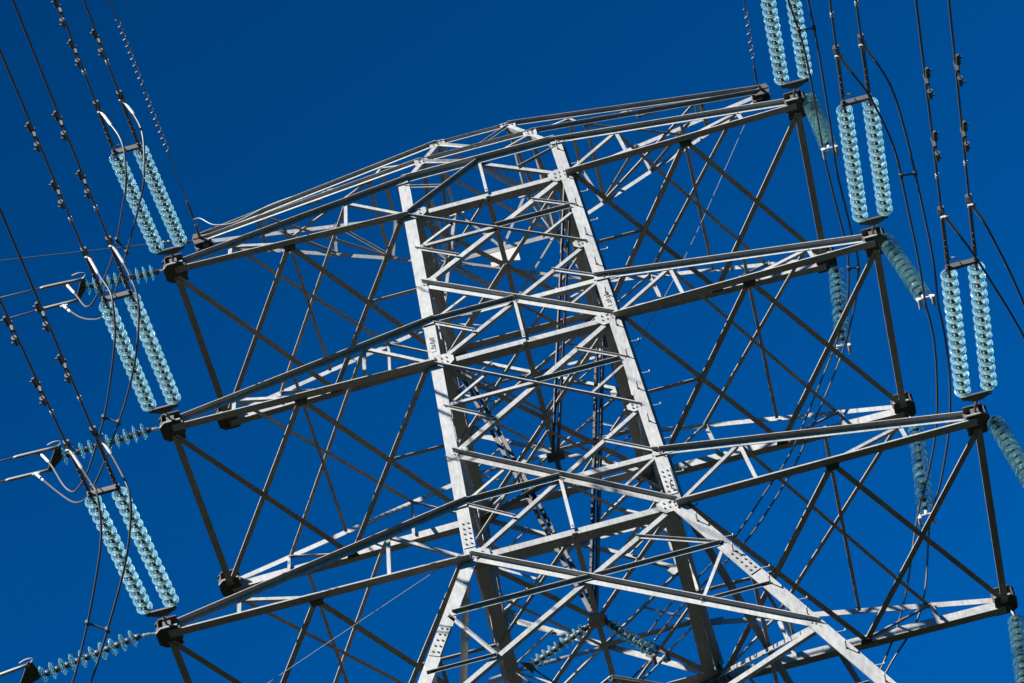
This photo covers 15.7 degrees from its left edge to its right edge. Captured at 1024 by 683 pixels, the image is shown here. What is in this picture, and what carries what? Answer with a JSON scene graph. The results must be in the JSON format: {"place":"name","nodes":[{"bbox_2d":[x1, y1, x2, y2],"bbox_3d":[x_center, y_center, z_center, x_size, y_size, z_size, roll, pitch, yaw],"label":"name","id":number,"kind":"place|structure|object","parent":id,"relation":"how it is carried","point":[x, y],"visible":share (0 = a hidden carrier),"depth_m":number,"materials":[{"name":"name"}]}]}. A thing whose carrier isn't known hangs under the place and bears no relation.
{"place":"outdoors","nodes":[
{"label":"outdoors","id":0,"kind":"place"},
{"bbox_2d":[0,0,1023,682],"label":"sky","id":1,"kind":"structure","parent":0,"point":[257,104],"materials":[{"name":"blue"}]},
{"label":"ground","id":2,"kind":"structure","parent":0,"visible":0},
{"bbox_2d":[154,83,1017,682],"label":"transmission tower","id":3,"kind":"structure","parent":2,"relation":"on","point":[450,361],"depth_m":67.00,"materials":[{"name":"metal"}]},
{"bbox_2d":[19,630,155,682],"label":"branch insulator","id":4,"kind":"object","parent":3,"relation":"attached to","point":[32,673],"visible":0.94,"depth_m":62.69,"materials":[{"name":"glass"}]},
{"bbox_2d":[0,663,30,676],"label":"branch wire","id":5,"kind":"object","parent":4,"relation":"attached to","point":[9,671],"visible":1,"depth_m":62.63,"materials":[{"name":"metal"}]},
{"bbox_2d":[0,240,191,260],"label":"earth wire","id":6,"kind":"object","parent":3,"relation":"attached to","point":[168,241],"visible":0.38,"depth_m":72.83,"materials":[{"name":"metal"}]},
{"bbox_2d":[47,424,159,472],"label":"branch insulator","id":7,"kind":"object","parent":3,"relation":"attached to","point":[59,454],"visible":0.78,"depth_m":66.38,"materials":[{"name":"glass"}]},
{"bbox_2d":[72,265,162,302],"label":"branch insulator","id":8,"kind":"object","parent":3,"relation":"attached to","point":[84,284],"visible":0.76,"depth_m":69.49,"materials":[{"name":"glass"}]},
{"bbox_2d":[0,299,77,321],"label":"branch wire","id":9,"kind":"object","parent":8,"relation":"attached to","point":[58,304],"visible":0.77,"depth_m":69.70,"materials":[{"name":"metal"}]},
{"bbox_2d":[0,278,82,298],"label":"branch wire","id":10,"kind":"object","parent":8,"relation":"attached to","point":[60,283],"visible":1,"depth_m":69.35,"materials":[{"name":"metal"}]},
{"bbox_2d":[63,426,178,626],"bbox_3d":[-6.299,3.102,60.391,0.786,1.028,5.773,-15,-46,1],"label":"tension insulator","id":11,"kind":"object","parent":3,"relation":"attached to","point":[154,566],"visible":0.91,"depth_m":60.71,"materials":[{"name":"teal glass"}]},
{"bbox_2d":[0,298,66,442],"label":"conductor","id":12,"kind":"object","parent":11,"relation":"attached to","point":[34,381],"visible":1,"depth_m":56.50,"materials":[{"name":"metal"}]},
{"bbox_2d":[0,206,93,428],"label":"conductor","id":13,"kind":"object","parent":11,"relation":"attached to","point":[60,358],"visible":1,"depth_m":55.58,"materials":[{"name":"metal"}]},
{"bbox_2d":[65,433,131,682],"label":"jumper cable","id":14,"kind":"object","parent":11,"relation":"attached to","point":[77,461],"visible":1,"depth_m":58.14,"materials":[{"name":"metal"}]},
{"bbox_2d":[80,235,180,420],"bbox_3d":[-6.526,-0.121,64.116,0.772,1.315,5.588,-15,-46,1],"label":"tension insulator","id":15,"kind":"object","parent":3,"relation":"attached to","point":[159,366],"visible":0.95,"depth_m":64.34,"materials":[{"name":"teal glass"}]},
{"bbox_2d":[0,48,83,249],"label":"conductor","id":16,"kind":"object","parent":15,"relation":"attached to","point":[39,148],"visible":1,"depth_m":59.52,"materials":[{"name":"metal"}]},
{"bbox_2d":[12,0,108,238],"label":"conductor","id":17,"kind":"object","parent":15,"relation":"attached to","point":[65,137],"visible":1,"depth_m":59.19,"materials":[{"name":"metal"}]},
{"bbox_2d":[32,243,139,503],"bbox_3d":[-7.268,0.902,63.697,0.885,2.841,6.490,3,-49,-16],"label":"jumper cable","id":18,"kind":"object","parent":15,"relation":"attached to","point":[89,258],"visible":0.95,"depth_m":62.02,"materials":[{"name":"metal"}]},
{"bbox_2d":[0,469,49,482],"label":"branch wire","id":19,"kind":"object","parent":18,"relation":"attached to","point":[23,476],"visible":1,"depth_m":66.62,"materials":[{"name":"metal"}]},
{"bbox_2d":[0,446,57,461],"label":"branch wire","id":20,"kind":"object","parent":18,"relation":"attached to","point":[34,452],"visible":1,"depth_m":66.28,"materials":[{"name":"metal"}]},
{"bbox_2d":[93,90,186,262],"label":"tension insulator","id":21,"kind":"object","parent":3,"relation":"attached to","point":[167,212],"visible":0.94,"depth_m":67.38,"materials":[{"name":"teal glass"}]},
{"bbox_2d":[51,0,96,102],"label":"conductor","id":22,"kind":"object","parent":21,"relation":"attached to","point":[64,24],"visible":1,"depth_m":63.37,"materials":[{"name":"metal"}]},
{"bbox_2d":[83,0,119,92],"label":"conductor","id":23,"kind":"object","parent":21,"relation":"attached to","point":[96,36],"visible":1,"depth_m":63.58,"materials":[{"name":"metal"}]},
{"bbox_2d":[60,97,144,320],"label":"jumper cable","id":24,"kind":"object","parent":21,"relation":"attached to","point":[102,113],"visible":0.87,"depth_m":65.02,"materials":[{"name":"metal"}]},
{"bbox_2d":[110,0,200,237],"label":"earth wire","id":25,"kind":"object","parent":3,"relation":"attached to","point":[187,202],"visible":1,"depth_m":69.81,"materials":[{"name":"metal"}]},
{"bbox_2d":[194,198,286,224],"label":"earth bond cable","id":26,"kind":"object","parent":3,"relation":"attached to","point":[238,220],"visible":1,"depth_m":72.96,"materials":[{"name":"metal"}]},
{"bbox_2d":[268,553,462,682],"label":"guy wire","id":27,"kind":"object","parent":3,"relation":"attached to","point":[360,621],"visible":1,"depth_m":62.13,"materials":[{"name":"metal"}]},
{"bbox_2d":[520,623,590,673],"bbox_3d":[0.822,5.271,64.402,1.420,0.303,0.400,-33,-49,17],"label":"insulator string","id":28,"kind":"object","parent":3,"relation":"attached to","point":[559,646],"visible":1,"depth_m":64.36,"materials":[{"name":"teal glass"}]},
{"bbox_2d":[604,619,670,664],"bbox_3d":[2.145,5.084,63.844,0.949,1.172,0.259,-12,-46,-2],"label":"suspension insulator","id":29,"kind":"object","parent":3,"relation":"hanging from","point":[642,645],"visible":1,"depth_m":63.77,"materials":[{"name":"teal glass"}]},
{"bbox_2d":[516,657,665,682],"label":"jumper cable","id":30,"kind":"object","parent":29,"relation":"hanging from","point":[633,676],"visible":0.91,"depth_m":63.41,"materials":[{"name":"grey metal"}]},
{"bbox_2d":[634,124,744,349],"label":"bond wire","id":31,"kind":"object","parent":3,"relation":"attached to","point":[695,234],"visible":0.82,"depth_m":70.21,"materials":[{"name":"metal"}]},
{"bbox_2d":[743,0,762,89],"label":"earth wire","id":32,"kind":"object","parent":3,"relation":"attached to","point":[754,69],"visible":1,"depth_m":71.72,"materials":[{"name":"metal"}]},
{"bbox_2d":[761,0,811,98],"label":"tension insulator","id":33,"kind":"object","parent":3,"relation":"attached to","point":[775,40],"visible":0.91,"depth_m":68.11,"materials":[{"name":"teal glass"}]},
{"bbox_2d":[803,93,839,159],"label":"suspension insulator","id":34,"kind":"object","parent":3,"relation":"hanging from","point":[808,106],"visible":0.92,"depth_m":68.55,"materials":[{"name":"teal glass"}]},
{"bbox_2d":[828,263,851,356],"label":"suspension insulator","id":35,"kind":"object","parent":3,"relation":"hanging from","point":[838,291],"visible":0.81,"depth_m":71.33,"materials":[{"name":"teal glass"}]},
{"bbox_2d":[647,0,860,640],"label":"jumper cable","id":36,"kind":"object","parent":35,"relation":"hanging from","point":[813,28],"visible":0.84,"depth_m":67.98,"materials":[{"name":"metal"}]},
{"bbox_2d":[833,33,892,235],"bbox_3d":[6.022,-3.459,63.972,0.776,1.308,5.655,-15,-46,1],"label":"tension insulator","id":37,"kind":"object","parent":3,"relation":"attached to","point":[874,135],"visible":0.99,"depth_m":64.20,"materials":[{"name":"teal glass"}]},
{"bbox_2d":[829,0,836,47],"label":"conductor","id":38,"kind":"object","parent":37,"relation":"attached to","point":[832,20],"visible":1,"depth_m":61.12,"materials":[{"name":"metal"}]},
{"bbox_2d":[854,0,861,35],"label":"conductor","id":39,"kind":"object","parent":37,"relation":"attached to","point":[858,16],"visible":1,"depth_m":61.17,"materials":[{"name":"metal"}]},
{"bbox_2d":[878,233,935,309],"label":"suspension insulator","id":40,"kind":"object","parent":3,"relation":"hanging from","point":[900,262],"visible":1,"depth_m":65.19,"materials":[{"name":"teal glass"}]},
{"bbox_2d":[907,411,935,526],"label":"suspension insulator","id":41,"kind":"object","parent":3,"relation":"hanging from","point":[919,455],"visible":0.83,"depth_m":67.81,"materials":[{"name":"teal glass"}]},
{"bbox_2d":[834,42,951,673],"bbox_3d":[6.769,1.214,64.029,2.368,5.282,12.178,-5,-47,-8],"label":"jumper cable","id":42,"kind":"object","parent":41,"relation":"hanging from","point":[866,49],"visible":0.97,"depth_m":64.23,"materials":[{"name":"metal"}]},
{"bbox_2d":[937,193,996,413],"bbox_3d":[7.373,-0.516,60.248,0.739,1.026,5.799,-15,-46,1],"label":"tension insulator","id":43,"kind":"object","parent":3,"relation":"attached to","point":[955,324],"visible":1,"depth_m":60.55,"materials":[{"name":"teal glass"}]},
{"bbox_2d":[915,0,942,208],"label":"conductor","id":44,"kind":"object","parent":43,"relation":"attached to","point":[930,95],"visible":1,"depth_m":55.80,"materials":[{"name":"metal"}]},
{"bbox_2d":[948,0,971,195],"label":"conductor","id":45,"kind":"object","parent":43,"relation":"attached to","point":[960,82],"visible":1,"depth_m":55.83,"materials":[{"name":"metal"}]},
{"bbox_2d":[940,202,1023,338],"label":"jumper cable","id":46,"kind":"object","parent":43,"relation":"attached to","point":[947,216],"visible":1,"depth_m":58.46,"materials":[{"name":"metal"}]},
{"bbox_2d":[987,415,1023,488],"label":"suspension insulator","id":47,"kind":"object","parent":3,"relation":"hanging from","point":[1009,446],"visible":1,"depth_m":61.65,"materials":[{"name":"teal glass"}]},
{"bbox_2d":[1007,606,1023,682],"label":"suspension insulator","id":48,"kind":"object","parent":3,"relation":"hanging from","point":[1016,628],"visible":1,"depth_m":64.78,"materials":[{"name":"teal glass"}]}
]}

